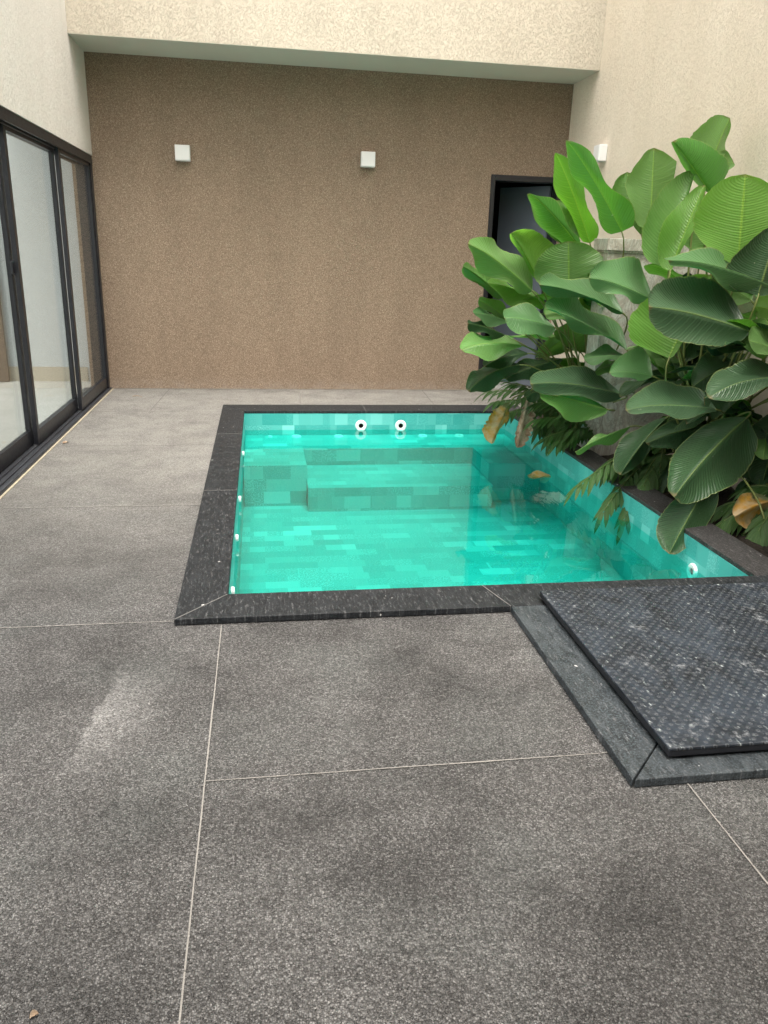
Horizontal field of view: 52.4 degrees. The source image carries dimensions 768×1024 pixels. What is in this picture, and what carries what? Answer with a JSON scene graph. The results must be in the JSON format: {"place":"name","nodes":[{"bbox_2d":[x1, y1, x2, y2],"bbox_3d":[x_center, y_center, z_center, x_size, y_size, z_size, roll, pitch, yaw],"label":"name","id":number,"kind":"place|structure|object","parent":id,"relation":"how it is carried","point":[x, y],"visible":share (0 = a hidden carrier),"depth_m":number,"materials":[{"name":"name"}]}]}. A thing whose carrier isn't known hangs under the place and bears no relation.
{"place":"outdoors","nodes":[
{"label":"outdoors","id":0,"kind":"place"},
{"bbox_2d":[0,381,90,450],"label":"interior floor","id":1,"kind":"structure","parent":0,"point":[52,397],"depth_m":7.06,"materials":[{"name":"tile"}]},
{"bbox_2d":[0,134,90,380],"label":"interior wall","id":2,"kind":"structure","parent":1,"relation":"on","point":[33,200],"depth_m":7.82,"materials":[{"name":"white paint"}]},
{"bbox_2d":[0,300,9,381],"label":"interior door","id":3,"kind":"structure","parent":2,"relation":"attached to","point":[4,372],"depth_m":7.93,"materials":[{"name":"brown wood"}]},
{"bbox_2d":[0,300,9,381],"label":"door panel","id":4,"kind":"structure","parent":3,"relation":"in","point":[4,368],"depth_m":7.93,"materials":[{"name":"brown wood"}]},
{"bbox_2d":[0,0,91,155],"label":"side wall","id":5,"kind":"structure","parent":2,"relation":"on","point":[43,86],"depth_m":5.65,"materials":[{"name":"paint"}]},
{"bbox_2d":[0,106,113,498],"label":"sliding door","id":6,"kind":"structure","parent":5,"relation":"attached to","point":[28,449],"depth_m":6.11,"materials":[{"name":"metal"}]},
{"bbox_2d":[0,152,33,471],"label":"door panel","id":7,"kind":"structure","parent":6,"relation":"in","point":[25,440],"depth_m":5.22,"materials":[{"name":"black metal"}]},
{"bbox_2d":[0,123,77,444],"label":"door panel","id":8,"kind":"structure","parent":6,"relation":"in","point":[41,432],"depth_m":5.51,"materials":[{"name":"black metal"}]},
{"bbox_2d":[54,146,106,409],"bbox_3d":[-2.676,-2.061,6.963,0.032,2.094,1.212,-1,19,-9],"label":"door panel","id":9,"kind":"structure","parent":6,"relation":"in","point":[85,399],"depth_m":6.66,"materials":[{"name":"black metal"}]},
{"bbox_2d":[0,389,767,1023],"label":"patio floor","id":10,"kind":"structure","parent":0,"point":[582,885],"depth_m":2.05,"materials":[{"name":"grey stone"}]},
{"bbox_2d":[29,1010,38,1018],"bbox_3d":[-0.664,0.952,1.478,0.015,0.013,0.012,-1,19,-9],"label":"fallen leaf","id":11,"kind":"object","parent":10,"relation":"on","point":[33,1013],"visible":1,"depth_m":1.48,"materials":[{"name":"beige plant"}]},
{"bbox_2d":[72,52,573,389],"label":"back wall","id":12,"kind":"structure","parent":10,"relation":"on","point":[272,234],"depth_m":7.69,"materials":[{"name":"brown paint"}]},
{"bbox_2d":[175,144,190,161],"bbox_3d":[-1.886,-3.360,7.306,0.136,0.140,0.079,-1,19,-9],"label":"wall lamp","id":13,"kind":"object","parent":12,"relation":"attached to","point":[182,153],"visible":1,"depth_m":7.27,"materials":[{"name":"white plastic"}]},
{"bbox_2d":[65,0,606,83],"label":"wall","id":14,"kind":"structure","parent":12,"relation":"on","point":[554,41],"depth_m":6.75,"materials":[{"name":"beige paint"}]},
{"bbox_2d":[360,151,374,167],"bbox_3d":[-0.156,-3.416,7.565,0.136,0.140,0.079,-1,19,-9],"label":"wall lamp","id":15,"kind":"object","parent":12,"relation":"attached to","point":[367,159],"visible":1,"depth_m":7.53,"materials":[{"name":"white plastic"}]},
{"bbox_2d":[2,388,767,1023],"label":"floor grout","id":16,"kind":"object","parent":10,"relation":"on","point":[302,774],"visible":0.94,"depth_m":2.21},
{"bbox_2d":[174,405,767,624],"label":"swimming pool","id":17,"kind":"structure","parent":10,"relation":"in","point":[311,512],"depth_m":5.52,"materials":[{"name":"teal liquid"}]},
{"bbox_2d":[528,470,550,478],"bbox_3d":[1.148,-0.273,5.758,0.188,0.029,0.152,-1,19,-9],"label":"fallen leaf","id":18,"kind":"object","parent":17,"relation":"in","point":[536,474],"visible":1,"depth_m":5.79,"materials":[{"name":"yellow plant"}]},
{"bbox_2d":[485,182,551,388],"bbox_3d":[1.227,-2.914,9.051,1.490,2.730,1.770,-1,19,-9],"label":"door frame","id":19,"kind":"object","parent":10,"relation":"on","point":[499,186],"visible":0.01,"depth_m":9.59,"materials":[{"name":"metal"}]},
{"bbox_2d":[478,174,559,385],"bbox_3d":[1.360,-2.473,8.536,0.742,2.167,0.709,-1,19,-9],"label":"doorway","id":20,"kind":"structure","parent":19,"relation":"attached to","point":[515,211],"depth_m":8.42,"materials":[{"name":"black paint"}]},
{"bbox_2d":[493,186,551,385],"bbox_3d":[1.479,-2.479,8.645,0.036,2.078,0.640,-16,25,-42],"label":"door leaf","id":21,"kind":"structure","parent":20,"relation":"in","point":[515,209],"depth_m":8.49,"materials":[{"name":"black paint"}]},
{"bbox_2d":[509,406,767,575],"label":"planter ledge","id":22,"kind":"object","parent":10,"relation":"on","point":[738,554],"visible":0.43,"depth_m":4.16,"materials":[{"name":"grey stone"}]},
{"bbox_2d":[537,414,767,556],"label":"planter soil","id":23,"kind":"structure","parent":22,"relation":"in","point":[724,494],"depth_m":4.76,"materials":[{"name":"brown soil"}]},
{"bbox_2d":[473,378,571,455],"bbox_3d":[1.159,-0.803,6.443,0.833,0.508,0.754,5,19,11],"label":"fern palm","id":24,"kind":"object","parent":23,"relation":"on","point":[544,431],"visible":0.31,"depth_m":6.32,"materials":[{"name":"green plant"}]},
{"bbox_2d":[460,140,634,447],"bbox_3d":[1.175,-1.480,5.645,1.239,2.106,1.795,4,19,7],"label":"broad leaf plant","id":25,"kind":"object","parent":23,"relation":"on","point":[560,274],"visible":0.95,"depth_m":5.47,"materials":[{"name":"green plant"}]},
{"bbox_2d":[520,402,594,455],"bbox_3d":[1.360,-0.626,5.819,0.692,0.387,0.437,-1,19,-9],"label":"fern palm","id":26,"kind":"object","parent":23,"relation":"on","point":[573,436],"visible":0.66,"depth_m":5.75,"materials":[{"name":"green plant"}]},
{"bbox_2d":[563,447,674,545],"bbox_3d":[1.603,-0.160,5.106,0.974,0.542,0.487,-11,22,-34],"label":"fern palm","id":27,"kind":"object","parent":23,"relation":"on","point":[646,473],"visible":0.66,"depth_m":4.98,"materials":[{"name":"green plant"}]},
{"bbox_2d":[577,238,695,455],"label":"marble pillar","id":28,"kind":"structure","parent":23,"relation":"on","point":[619,418],"depth_m":5.68,"materials":[{"name":"grey stone"}]},
{"bbox_2d":[575,115,767,553],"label":"broad leaf plant","id":29,"kind":"object","parent":23,"relation":"on","point":[695,333],"visible":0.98,"depth_m":4.42,"materials":[{"name":"green plant"}]},
{"bbox_2d":[710,485,767,546],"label":"fern palm","id":30,"kind":"object","parent":23,"relation":"on","point":[756,531],"visible":0.59,"depth_m":4.29,"materials":[{"name":"green plant"}]},
{"bbox_2d":[511,605,767,786],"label":"hatch surround","id":31,"kind":"object","parent":10,"relation":"on","point":[639,756],"visible":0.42,"depth_m":2.41,"materials":[{"name":"stone"}]},
{"bbox_2d":[540,582,767,755],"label":"hatch cover","id":32,"kind":"object","parent":31,"relation":"on","point":[683,669],"visible":1,"depth_m":2.78,"materials":[{"name":"dark grey textured stone with white flecks"}]},
{"bbox_2d":[550,0,767,495],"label":"side wall","id":33,"kind":"structure","parent":10,"relation":"on","point":[666,75],"depth_m":5.82,"materials":[{"name":"beige paint"}]},
{"bbox_2d":[593,144,607,162],"bbox_3d":[1.944,-3.224,7.016,0.079,0.140,0.136,-1,19,-9],"label":"wall lamp","id":34,"kind":"object","parent":33,"relation":"attached to","point":[600,153],"visible":0.79,"depth_m":6.96,"materials":[{"name":"white plastic"}]}
]}

